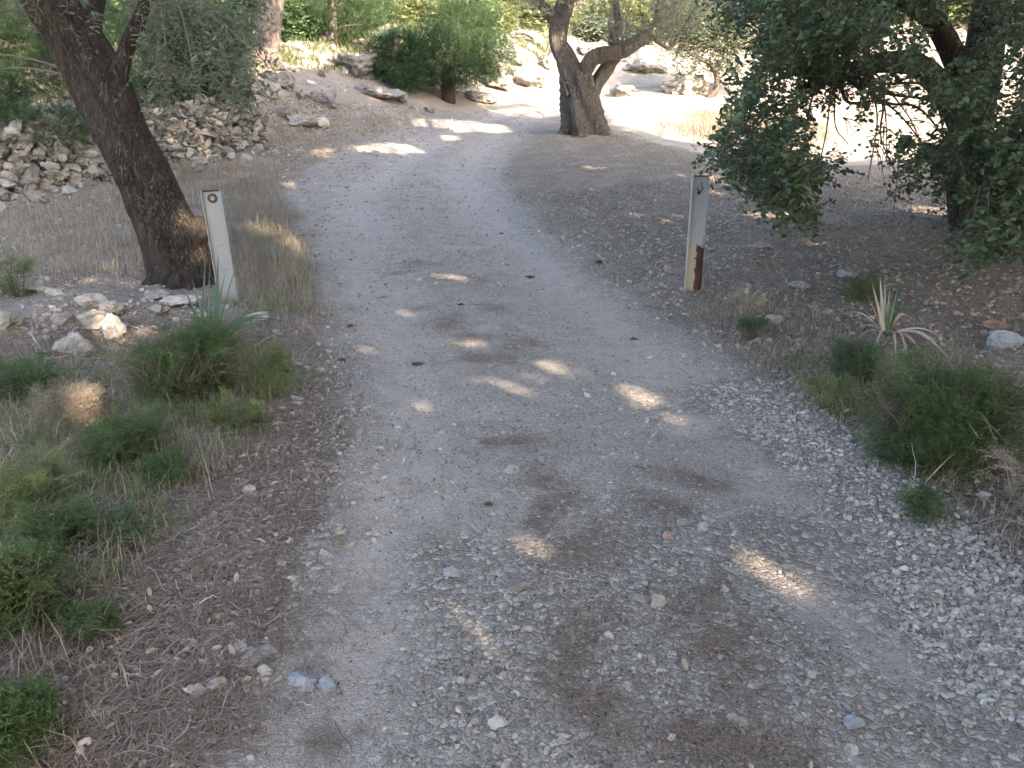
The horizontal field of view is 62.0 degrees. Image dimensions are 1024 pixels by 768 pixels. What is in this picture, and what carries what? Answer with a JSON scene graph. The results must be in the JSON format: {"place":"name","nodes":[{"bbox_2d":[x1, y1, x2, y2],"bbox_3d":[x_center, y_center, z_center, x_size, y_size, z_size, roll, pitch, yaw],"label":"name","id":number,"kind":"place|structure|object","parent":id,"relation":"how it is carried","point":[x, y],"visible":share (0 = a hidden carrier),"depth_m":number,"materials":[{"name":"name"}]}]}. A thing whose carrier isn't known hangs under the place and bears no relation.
{"place":"outdoors","nodes":[
{"label":"outdoors","id":0,"kind":"place"},
{"bbox_2d":[0,0,1023,767],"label":"ground","id":1,"kind":"structure","parent":0,"point":[636,120],"depth_m":7.19,"materials":[{"name":"brown soil"}]},
{"bbox_2d":[0,311,25,332],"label":"stone","id":2,"kind":"object","parent":1,"relation":"on","point":[9,320],"visible":0.98,"depth_m":5.05,"materials":[{"name":"stone"}]},
{"bbox_2d":[0,246,41,297],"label":"green shrub","id":3,"kind":"object","parent":1,"relation":"on","point":[11,283],"visible":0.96,"depth_m":6.09,"materials":[{"name":"green plant"}]},
{"bbox_2d":[0,347,71,400],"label":"green shrub","id":4,"kind":"object","parent":1,"relation":"on","point":[14,372],"visible":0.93,"depth_m":4.21,"materials":[{"name":"green plant"}]},
{"bbox_2d":[0,670,76,767],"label":"green shrub","id":5,"kind":"object","parent":1,"relation":"on","point":[33,696],"visible":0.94,"depth_m":2.06,"materials":[{"name":"green plant"}]},
{"bbox_2d":[0,534,80,653],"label":"green shrub","id":6,"kind":"object","parent":1,"relation":"on","point":[26,576],"visible":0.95,"depth_m":2.47,"materials":[{"name":"green plant"}]},
{"bbox_2d":[0,439,93,518],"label":"green shrub","id":7,"kind":"object","parent":1,"relation":"on","point":[52,477],"visible":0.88,"depth_m":3.14,"materials":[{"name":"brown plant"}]},
{"bbox_2d":[0,489,109,559],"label":"green shrub","id":8,"kind":"object","parent":1,"relation":"on","point":[72,517],"visible":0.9,"depth_m":2.86,"materials":[{"name":"green plant"}]},
{"bbox_2d":[44,287,73,296],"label":"stone","id":9,"kind":"object","parent":1,"relation":"on","point":[56,292],"visible":0.91,"depth_m":5.94,"materials":[{"name":"stone"}]},
{"bbox_2d":[50,312,74,324],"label":"stone","id":10,"kind":"object","parent":1,"relation":"on","point":[62,318],"visible":0.99,"depth_m":5.14,"materials":[{"name":"stone"}]},
{"bbox_2d":[20,376,109,430],"bbox_3d":[-2.069,0.117,3.959,0.392,0.345,0.374,-5,21,-13],"label":"dry shrub","id":11,"kind":"object","parent":1,"relation":"on","point":[80,397],"visible":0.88,"depth_m":3.95,"materials":[{"name":"beige plant"}]},
{"bbox_2d":[52,332,94,357],"bbox_3d":[-2.503,-0.220,4.858,0.199,0.152,0.177,12,23,29],"label":"stone","id":12,"kind":"object","parent":1,"relation":"on","point":[78,341],"visible":0.9,"depth_m":4.81,"materials":[{"name":"stone"}]},
{"bbox_2d":[0,0,157,152],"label":"pine bush","id":13,"kind":"object","parent":1,"relation":"on","point":[21,82],"visible":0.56,"depth_m":10.05,"materials":[{"name":"green plant"}]},
{"bbox_2d":[73,293,107,307],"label":"stone","id":14,"kind":"object","parent":1,"relation":"on","point":[88,300],"visible":0.91,"depth_m":5.30,"materials":[{"name":"stone"}]},
{"bbox_2d":[49,594,133,651],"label":"green shrub","id":15,"kind":"object","parent":1,"relation":"on","point":[95,620],"visible":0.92,"depth_m":2.47,"materials":[{"name":"green plant"}]},
{"bbox_2d":[77,309,110,329],"bbox_3d":[-2.504,-0.390,5.145,0.214,0.137,0.142,-12,23,-29],"label":"stone","id":16,"kind":"object","parent":1,"relation":"on","point":[93,318],"visible":0.72,"depth_m":5.09,"materials":[{"name":"stone"}]},
{"bbox_2d":[98,300,125,314],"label":"stone","id":17,"kind":"object","parent":1,"relation":"on","point":[114,307],"visible":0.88,"depth_m":5.24,"materials":[{"name":"stone"}]},
{"bbox_2d":[101,313,126,338],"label":"stone","id":18,"kind":"object","parent":1,"relation":"on","point":[112,325],"visible":0.9,"depth_m":5.03,"materials":[{"name":"stone"}]},
{"bbox_2d":[57,394,172,479],"bbox_3d":[-1.681,0.237,3.632,0.438,0.304,0.506,7,21,18],"label":"green shrub","id":19,"kind":"object","parent":1,"relation":"on","point":[112,429],"visible":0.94,"depth_m":3.57,"materials":[{"name":"green plant"}]},
{"bbox_2d":[85,501,157,556],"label":"green shrub","id":20,"kind":"object","parent":1,"relation":"on","point":[125,529],"visible":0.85,"depth_m":2.93,"materials":[{"name":"green plant"}]},
{"bbox_2d":[0,0,281,289],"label":"leaning tree","id":21,"kind":"object","parent":1,"relation":"on","point":[94,67],"visible":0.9,"depth_m":6.34,"materials":[{"name":"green plant"}]},
{"bbox_2d":[0,37,289,108],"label":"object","id":22,"kind":"object","parent":1,"relation":"on","point":[259,68],"visible":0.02,"depth_m":13.58,"materials":[{"name":"green plant"}]},
{"bbox_2d":[0,84,301,211],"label":"dry stone wall","id":23,"kind":"structure","parent":1,"relation":"on","point":[26,173],"depth_m":10.47,"materials":[{"name":"stone"}]},
{"bbox_2d":[0,315,318,767],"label":"foreground straw","id":24,"kind":"object","parent":1,"relation":"on","point":[22,647],"visible":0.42,"depth_m":3.16,"materials":[{"name":"beige plant"}]},
{"bbox_2d":[0,155,321,299],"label":"dry grass","id":25,"kind":"structure","parent":1,"relation":"on","point":[183,178],"depth_m":8.02,"materials":[{"name":"beige plant"}]},
{"bbox_2d":[0,333,323,625],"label":"foreground weeds","id":26,"kind":"object","parent":1,"relation":"on","point":[99,470],"visible":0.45,"depth_m":3.54,"materials":[{"name":"green plant"}]},
{"bbox_2d":[131,445,194,493],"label":"green shrub","id":27,"kind":"object","parent":1,"relation":"on","point":[163,461],"visible":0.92,"depth_m":3.38,"materials":[{"name":"green plant"}]},
{"bbox_2d":[76,301,258,411],"bbox_3d":[-1.703,-0.129,4.271,0.818,0.528,0.696,0,20,0],"label":"green shrub","id":28,"kind":"object","parent":1,"relation":"on","point":[187,354],"visible":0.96,"depth_m":4.17,"materials":[{"name":"green plant"}]},
{"bbox_2d":[103,0,236,57],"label":"olive tree","id":29,"kind":"object","parent":1,"relation":"on","point":[118,7],"visible":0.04,"depth_m":14.76,"materials":[{"name":"green plant"}]},
{"bbox_2d":[0,317,340,767],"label":"fallen leaves","id":30,"kind":"object","parent":1,"relation":"on","point":[231,649],"visible":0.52,"depth_m":2.76,"materials":[{"name":"brown plant"}]},
{"bbox_2d":[0,315,351,767],"bbox_3d":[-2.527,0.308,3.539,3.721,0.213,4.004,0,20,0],"label":"verge litter","id":31,"kind":"object","parent":1,"relation":"on","point":[153,686],"visible":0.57,"depth_m":2.65,"materials":[{"name":"beige plant"}]},
{"bbox_2d":[159,295,201,305],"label":"stone","id":32,"kind":"object","parent":1,"relation":"on","point":[173,300],"visible":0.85,"depth_m":5.45,"materials":[{"name":"stone"}]},
{"bbox_2d":[105,0,264,114],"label":"pine bush","id":33,"kind":"object","parent":1,"relation":"on","point":[181,58],"visible":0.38,"depth_m":12.00,"materials":[{"name":"green plant"}]},
{"bbox_2d":[200,189,238,302],"bbox_3d":[-1.923,-0.784,5.675,0.125,1.005,0.044,-5,22,-7],"label":"gate post","id":34,"kind":"object","parent":1,"relation":"on","point":[215,221],"visible":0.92,"depth_m":5.62,"materials":[{"name":"paint"}]},
{"bbox_2d":[178,254,287,336],"bbox_3d":[-1.635,-0.472,4.976,0.688,0.517,0.385,12,24,30],"label":"strap leaf plant","id":35,"kind":"object","parent":1,"relation":"on","point":[217,301],"visible":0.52,"depth_m":5.00,"materials":[{"name":"green plant"}]},
{"bbox_2d":[198,385,272,438],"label":"green shrub","id":36,"kind":"object","parent":1,"relation":"on","point":[252,409],"visible":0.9,"depth_m":3.88,"materials":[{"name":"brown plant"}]},
{"bbox_2d":[201,336,303,400],"bbox_3d":[-1.294,-0.056,4.306,0.486,0.360,0.419,0,20,0],"label":"green shrub","id":37,"kind":"object","parent":1,"relation":"on","point":[259,375],"visible":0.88,"depth_m":4.29,"materials":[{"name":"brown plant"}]},
{"bbox_2d":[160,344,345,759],"bbox_3d":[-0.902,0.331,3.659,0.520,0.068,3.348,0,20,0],"label":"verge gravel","id":38,"kind":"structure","parent":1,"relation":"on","point":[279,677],"depth_m":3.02,"materials":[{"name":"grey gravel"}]},
{"bbox_2d":[248,0,285,70],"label":"pine tree","id":39,"kind":"object","parent":1,"relation":"on","point":[274,37],"visible":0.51,"depth_m":16.29,"materials":[{"name":"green plant"}]},
{"bbox_2d":[207,0,328,44],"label":"olive tree","id":40,"kind":"object","parent":1,"relation":"on","point":[290,22],"visible":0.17,"depth_m":18.57,"materials":[{"name":"green plant"}]},
{"bbox_2d":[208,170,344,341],"bbox_3d":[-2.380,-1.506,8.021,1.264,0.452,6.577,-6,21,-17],"label":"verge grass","id":41,"kind":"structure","parent":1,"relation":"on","point":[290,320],"depth_m":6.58,"materials":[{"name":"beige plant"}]},
{"bbox_2d":[256,341,297,375],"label":"green shrub","id":42,"kind":"object","parent":1,"relation":"on","point":[282,356],"visible":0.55,"depth_m":4.66,"materials":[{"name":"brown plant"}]},
{"bbox_2d":[225,113,340,198],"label":"short verge grass","id":43,"kind":"structure","parent":1,"relation":"on","point":[288,156],"depth_m":12.37,"materials":[{"name":"beige plant"}]},
{"bbox_2d":[273,70,295,91],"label":"boulder","id":44,"kind":"object","parent":1,"relation":"on","point":[285,79],"visible":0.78,"depth_m":15.13,"materials":[{"name":"stone"}]},
{"bbox_2d":[230,186,341,314],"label":"tall verge grass","id":45,"kind":"structure","parent":1,"relation":"on","point":[283,269],"depth_m":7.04,"materials":[{"name":"beige plant"}]},
{"bbox_2d":[286,114,317,126],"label":"boulder","id":46,"kind":"object","parent":1,"relation":"on","point":[295,120],"visible":0.96,"depth_m":13.92,"materials":[{"name":"stone"}]},
{"bbox_2d":[308,90,338,108],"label":"boulder","id":47,"kind":"object","parent":1,"relation":"on","point":[327,98],"visible":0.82,"depth_m":15.11,"materials":[{"name":"stone"}]},
{"bbox_2d":[249,116,410,179],"bbox_3d":[-2.985,-3.908,13.627,1.295,0.567,6.480,3,21,9],"label":"short straw","id":48,"kind":"object","parent":1,"relation":"on","point":[362,123],"visible":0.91,"depth_m":13.79,"materials":[{"name":"beige plant"}]},
{"bbox_2d":[292,0,413,47],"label":"pine bush","id":49,"kind":"object","parent":1,"relation":"on","point":[335,14],"visible":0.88,"depth_m":18.99,"materials":[{"name":"green plant"}]},
{"bbox_2d":[325,51,384,79],"bbox_3d":[-3.244,-6.645,18.025,1.003,0.751,1.156,13,24,32],"label":"boulder","id":50,"kind":"object","parent":1,"relation":"on","point":[359,66],"visible":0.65,"depth_m":17.63,"materials":[{"name":"stone"}]},
{"bbox_2d":[359,84,406,97],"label":"boulder","id":51,"kind":"object","parent":1,"relation":"on","point":[373,90],"visible":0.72,"depth_m":16.61,"materials":[{"name":"stone"}]},
{"bbox_2d":[362,21,429,94],"bbox_3d":[-2.434,-6.780,17.727,1.596,1.518,1.660,0,20,0],"label":"pine bush","id":52,"kind":"object","parent":1,"relation":"on","point":[381,47],"visible":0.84,"depth_m":17.59,"materials":[{"name":"green plant"}]},
{"bbox_2d":[249,16,549,145],"bbox_3d":[-2.341,-7.982,20.451,7.666,3.054,16.628,0,20,0],"label":"bank rubble","id":53,"kind":"object","parent":1,"relation":"on","point":[283,112],"visible":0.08,"depth_m":17.54,"materials":[{"name":"stone"}]},
{"bbox_2d":[357,0,461,28],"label":"olive tree","id":54,"kind":"object","parent":1,"relation":"on","point":[410,7],"visible":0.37,"depth_m":23.28,"materials":[{"name":"green plant"}]},
{"bbox_2d":[243,0,578,79],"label":"bank weeds","id":55,"kind":"object","parent":1,"relation":"on","point":[291,53],"visible":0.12,"depth_m":18.61,"materials":[{"name":"beige plant"}]},
{"bbox_2d":[379,0,524,103],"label":"pine bush","id":56,"kind":"object","parent":1,"relation":"on","point":[468,60],"visible":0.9,"depth_m":18.08,"materials":[{"name":"green plant"}]},
{"bbox_2d":[463,91,498,103],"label":"boulder","id":57,"kind":"object","parent":1,"relation":"on","point":[482,97],"visible":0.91,"depth_m":18.99,"materials":[{"name":"stone"}]},
{"bbox_2d":[454,0,524,32],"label":"olive tree","id":58,"kind":"object","parent":1,"relation":"on","point":[509,20],"visible":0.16,"depth_m":24.37,"materials":[{"name":"green plant"}]},
{"bbox_2d":[483,72,512,91],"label":"boulder","id":59,"kind":"object","parent":1,"relation":"on","point":[506,83],"visible":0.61,"depth_m":20.37,"materials":[{"name":"stone"}]},
{"bbox_2d":[507,63,548,87],"bbox_3d":[0.336,-7.719,21.417,0.877,0.675,1.048,-14,25,-33],"label":"boulder","id":60,"kind":"object","parent":1,"relation":"on","point":[531,75],"visible":0.76,"depth_m":21.19,"materials":[{"name":"stone"}]},
{"bbox_2d":[511,30,546,44],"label":"boulder","id":61,"kind":"object","parent":1,"relation":"on","point":[530,35],"visible":0.67,"depth_m":23.79,"materials":[{"name":"stone"}]},
{"bbox_2d":[503,0,587,32],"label":"olive tree","id":62,"kind":"object","parent":1,"relation":"on","point":[523,16],"visible":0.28,"depth_m":25.71,"materials":[{"name":"green plant"}]},
{"bbox_2d":[535,50,557,71],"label":"boulder","id":63,"kind":"object","parent":1,"relation":"on","point":[547,61],"visible":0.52,"depth_m":22.62,"materials":[{"name":"stone"}]},
{"bbox_2d":[567,13,635,45],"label":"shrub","id":64,"kind":"object","parent":1,"relation":"on","point":[586,29],"visible":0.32,"depth_m":25.19,"materials":[{"name":"green plant"}]},
{"bbox_2d":[601,85,636,96],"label":"boulder","id":65,"kind":"object","parent":1,"relation":"on","point":[623,90],"visible":0.84,"depth_m":21.16,"materials":[{"name":"stone"}]},
{"bbox_2d":[514,0,725,137],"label":"olive tree","id":66,"kind":"object","parent":1,"relation":"on","point":[581,110],"visible":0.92,"depth_m":14.12,"materials":[{"name":"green plant"}]},
{"bbox_2d":[618,45,668,72],"bbox_3d":[3.641,-9.173,24.426,1.598,1.034,1.511,-6,21,-16],"label":"boulder","id":67,"kind":"object","parent":1,"relation":"on","point":[642,61],"visible":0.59,"depth_m":24.04,"materials":[{"name":"stone"}]},
{"bbox_2d":[575,0,724,43],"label":"olive tree","id":68,"kind":"object","parent":1,"relation":"on","point":[638,5],"visible":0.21,"depth_m":27.46,"materials":[{"name":"green plant"}]},
{"bbox_2d":[659,72,708,94],"bbox_3d":[4.463,-7.591,21.773,1.166,0.716,1.110,-12,23,-29],"label":"boulder","id":69,"kind":"object","parent":1,"relation":"on","point":[677,85],"visible":0.74,"depth_m":21.50,"materials":[{"name":"stone"}]},
{"bbox_2d":[684,175,709,292],"bbox_3d":[1.341,-0.967,6.229,0.124,1.100,0.044,-1,21,-3],"label":"gate post","id":70,"kind":"object","parent":1,"relation":"on","point":[696,229],"visible":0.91,"depth_m":6.18,"materials":[{"name":"paint"}]},
{"bbox_2d":[645,0,768,97],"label":"olive tree","id":71,"kind":"object","parent":1,"relation":"on","point":[716,44],"visible":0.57,"depth_m":21.05,"materials":[{"name":"green plant"}]},
{"bbox_2d":[725,287,767,323],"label":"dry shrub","id":72,"kind":"object","parent":1,"relation":"on","point":[736,299],"visible":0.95,"depth_m":5.55,"materials":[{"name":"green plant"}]},
{"bbox_2d":[732,312,770,339],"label":"green shrub","id":73,"kind":"object","parent":1,"relation":"on","point":[745,324],"visible":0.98,"depth_m":5.29,"materials":[{"name":"green plant"}]},
{"bbox_2d":[512,131,1022,259],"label":"short straw","id":74,"kind":"object","parent":1,"relation":"on","point":[582,169],"visible":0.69,"depth_m":10.62,"materials":[{"name":"beige plant"}]},
{"bbox_2d":[543,174,1023,579],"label":"dark litter","id":75,"kind":"object","parent":1,"relation":"on","point":[1007,496],"visible":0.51,"depth_m":6.50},
{"bbox_2d":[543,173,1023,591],"bbox_3d":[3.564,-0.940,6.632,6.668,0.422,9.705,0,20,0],"label":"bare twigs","id":76,"kind":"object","parent":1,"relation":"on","point":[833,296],"visible":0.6,"depth_m":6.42,"materials":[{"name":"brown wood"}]},
{"bbox_2d":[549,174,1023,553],"bbox_3d":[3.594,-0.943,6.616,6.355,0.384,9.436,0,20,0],"label":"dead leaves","id":77,"kind":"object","parent":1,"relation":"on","point":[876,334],"visible":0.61,"depth_m":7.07,"materials":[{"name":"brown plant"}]},
{"bbox_2d":[790,370,862,412],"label":"green shrub","id":78,"kind":"object","parent":1,"relation":"on","point":[825,391],"visible":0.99,"depth_m":4.21,"materials":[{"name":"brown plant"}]},
{"bbox_2d":[669,280,1023,589],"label":"roadside dry weeds","id":79,"kind":"object","parent":1,"relation":"on","point":[815,346],"visible":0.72,"depth_m":4.95,"materials":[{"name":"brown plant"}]},
{"bbox_2d":[690,0,1023,284],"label":"carob tree","id":80,"kind":"object","parent":1,"relation":"on","point":[975,159],"visible":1,"depth_m":5.36,"materials":[{"name":"green plant"}]},
{"bbox_2d":[818,329,898,386],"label":"green shrub","id":81,"kind":"object","parent":1,"relation":"on","point":[845,353],"visible":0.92,"depth_m":4.49,"materials":[{"name":"green plant"}]},
{"bbox_2d":[831,268,900,305],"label":"green shrub","id":82,"kind":"object","parent":1,"relation":"on","point":[867,287],"visible":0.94,"depth_m":5.97,"materials":[{"name":"green plant"}]},
{"bbox_2d":[837,280,951,357],"bbox_3d":[2.305,-0.382,4.971,0.667,0.361,1.099,0,20,0],"label":"strap leaf plant","id":83,"kind":"object","parent":1,"relation":"on","point":[888,319],"visible":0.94,"depth_m":5.17,"materials":[{"name":"green plant"}]},
{"bbox_2d":[774,84,1022,141],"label":"field grass","id":84,"kind":"structure","parent":1,"relation":"on","point":[848,112],"depth_m":16.90,"materials":[{"name":"beige plant"}]},
{"bbox_2d":[776,342,1023,543],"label":"roadside green weeds","id":85,"kind":"object","parent":1,"relation":"on","point":[923,474],"visible":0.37,"depth_m":4.09,"materials":[{"name":"green plant"}]},
{"bbox_2d":[852,412,967,473],"bbox_3d":[1.684,0.260,3.634,0.433,0.305,0.392,-6,21,-17],"label":"green shrub","id":86,"kind":"object","parent":1,"relation":"on","point":[892,440],"visible":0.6,"depth_m":3.60,"materials":[{"name":"green plant"}]},
{"bbox_2d":[852,331,1023,480],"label":"green shrub","id":87,"kind":"object","parent":1,"relation":"on","point":[958,408],"visible":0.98,"depth_m":3.46,"materials":[{"name":"green plant"}]},
{"bbox_2d":[969,442,1023,508],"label":"dry shrub","id":88,"kind":"object","parent":1,"relation":"on","point":[1005,456],"visible":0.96,"depth_m":3.27,"materials":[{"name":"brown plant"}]},
{"bbox_2d":[985,330,1023,349],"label":"stone","id":89,"kind":"object","parent":1,"relation":"on","point":[1006,339],"visible":0.93,"depth_m":5.05,"materials":[{"name":"white stone"}]},
{"bbox_2d":[1,53,1023,767],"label":"gravel road","id":90,"kind":"structure","parent":0,"point":[854,597],"depth_m":3.12,"materials":[{"name":"grey gravel"}]},
{"bbox_2d":[232,646,267,664],"bbox_3d":[-0.757,0.785,2.459,0.107,0.022,0.081,0,20,0],"label":"stone","id":91,"kind":"object","parent":90,"relation":"on","point":[251,650],"visible":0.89,"depth_m":2.45,"materials":[{"name":"stone"}]},
{"bbox_2d":[288,671,317,691],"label":"stone","id":92,"kind":"object","parent":90,"relation":"on","point":[301,678],"visible":1,"depth_m":2.36,"materials":[{"name":"grey stone"}]},
{"bbox_2d":[316,676,336,692],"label":"stone","id":93,"kind":"object","parent":90,"relation":"on","point":[326,684],"visible":0.98,"depth_m":2.35,"materials":[{"name":"grey stone"}]},
{"bbox_2d":[203,95,477,328],"bbox_3d":[-2.474,-3.209,11.617,3.537,1.209,13.405,0,20,0],"label":"leaf scatter","id":94,"kind":"object","parent":90,"relation":"on","point":[341,244],"visible":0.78,"depth_m":13.13,"materials":[{"name":"brown plant"}]},
{"bbox_2d":[280,104,606,287],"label":"gravel","id":95,"kind":"structure","parent":90,"relation":"on","point":[459,228],"depth_m":9.90,"materials":[{"name":"grey gravel"}]},
{"bbox_2d":[337,191,680,474],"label":"path litter","id":96,"kind":"object","parent":90,"relation":"on","point":[596,371],"visible":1,"depth_m":4.74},
{"bbox_2d":[0,309,1023,767],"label":"needle litter","id":97,"kind":"object","parent":90,"relation":"on","point":[724,747],"visible":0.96,"depth_m":2.44,"materials":[{"name":"brown plant"}]},
{"bbox_2d":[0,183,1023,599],"bbox_3d":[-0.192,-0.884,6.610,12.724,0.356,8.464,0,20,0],"label":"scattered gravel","id":98,"kind":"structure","parent":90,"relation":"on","point":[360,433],"depth_m":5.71,"materials":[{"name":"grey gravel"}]},
{"bbox_2d":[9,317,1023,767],"bbox_3d":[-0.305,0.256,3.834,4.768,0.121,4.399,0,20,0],"label":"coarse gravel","id":99,"kind":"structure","parent":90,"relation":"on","point":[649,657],"depth_m":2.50,"materials":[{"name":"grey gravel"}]},
{"bbox_2d":[306,154,959,717],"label":"path crumbs","id":100,"kind":"object","parent":90,"relation":"on","point":[552,520],"visible":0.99,"depth_m":2.98,"materials":[{"name":"grey gravel"}]},
{"bbox_2d":[843,714,864,729],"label":"stone","id":101,"kind":"object","parent":90,"relation":"on","point":[852,721],"visible":1,"depth_m":2.21,"materials":[{"name":"grey stone"}]},
{"bbox_2d":[894,479,962,526],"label":"green shrub","id":102,"kind":"object","parent":90,"relation":"on","point":[929,501],"visible":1,"depth_m":3.21,"materials":[{"name":"green plant"}]},
{"bbox_2d":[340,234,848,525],"bbox_3d":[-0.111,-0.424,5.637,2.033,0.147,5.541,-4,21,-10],"label":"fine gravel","id":103,"kind":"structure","parent":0,"point":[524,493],"depth_m":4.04,"materials":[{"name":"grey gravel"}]},
{"bbox_2d":[647,103,853,153],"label":"golden grass","id":104,"kind":"structure","parent":0,"point":[706,115],"depth_m":14.51,"materials":[{"name":"beige plant"}]},
{"bbox_2d":[690,381,1023,722],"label":"roadside gravel","id":105,"kind":"structure","parent":0,"point":[1015,597],"depth_m":2.87,"materials":[{"name":"grey gravel"}]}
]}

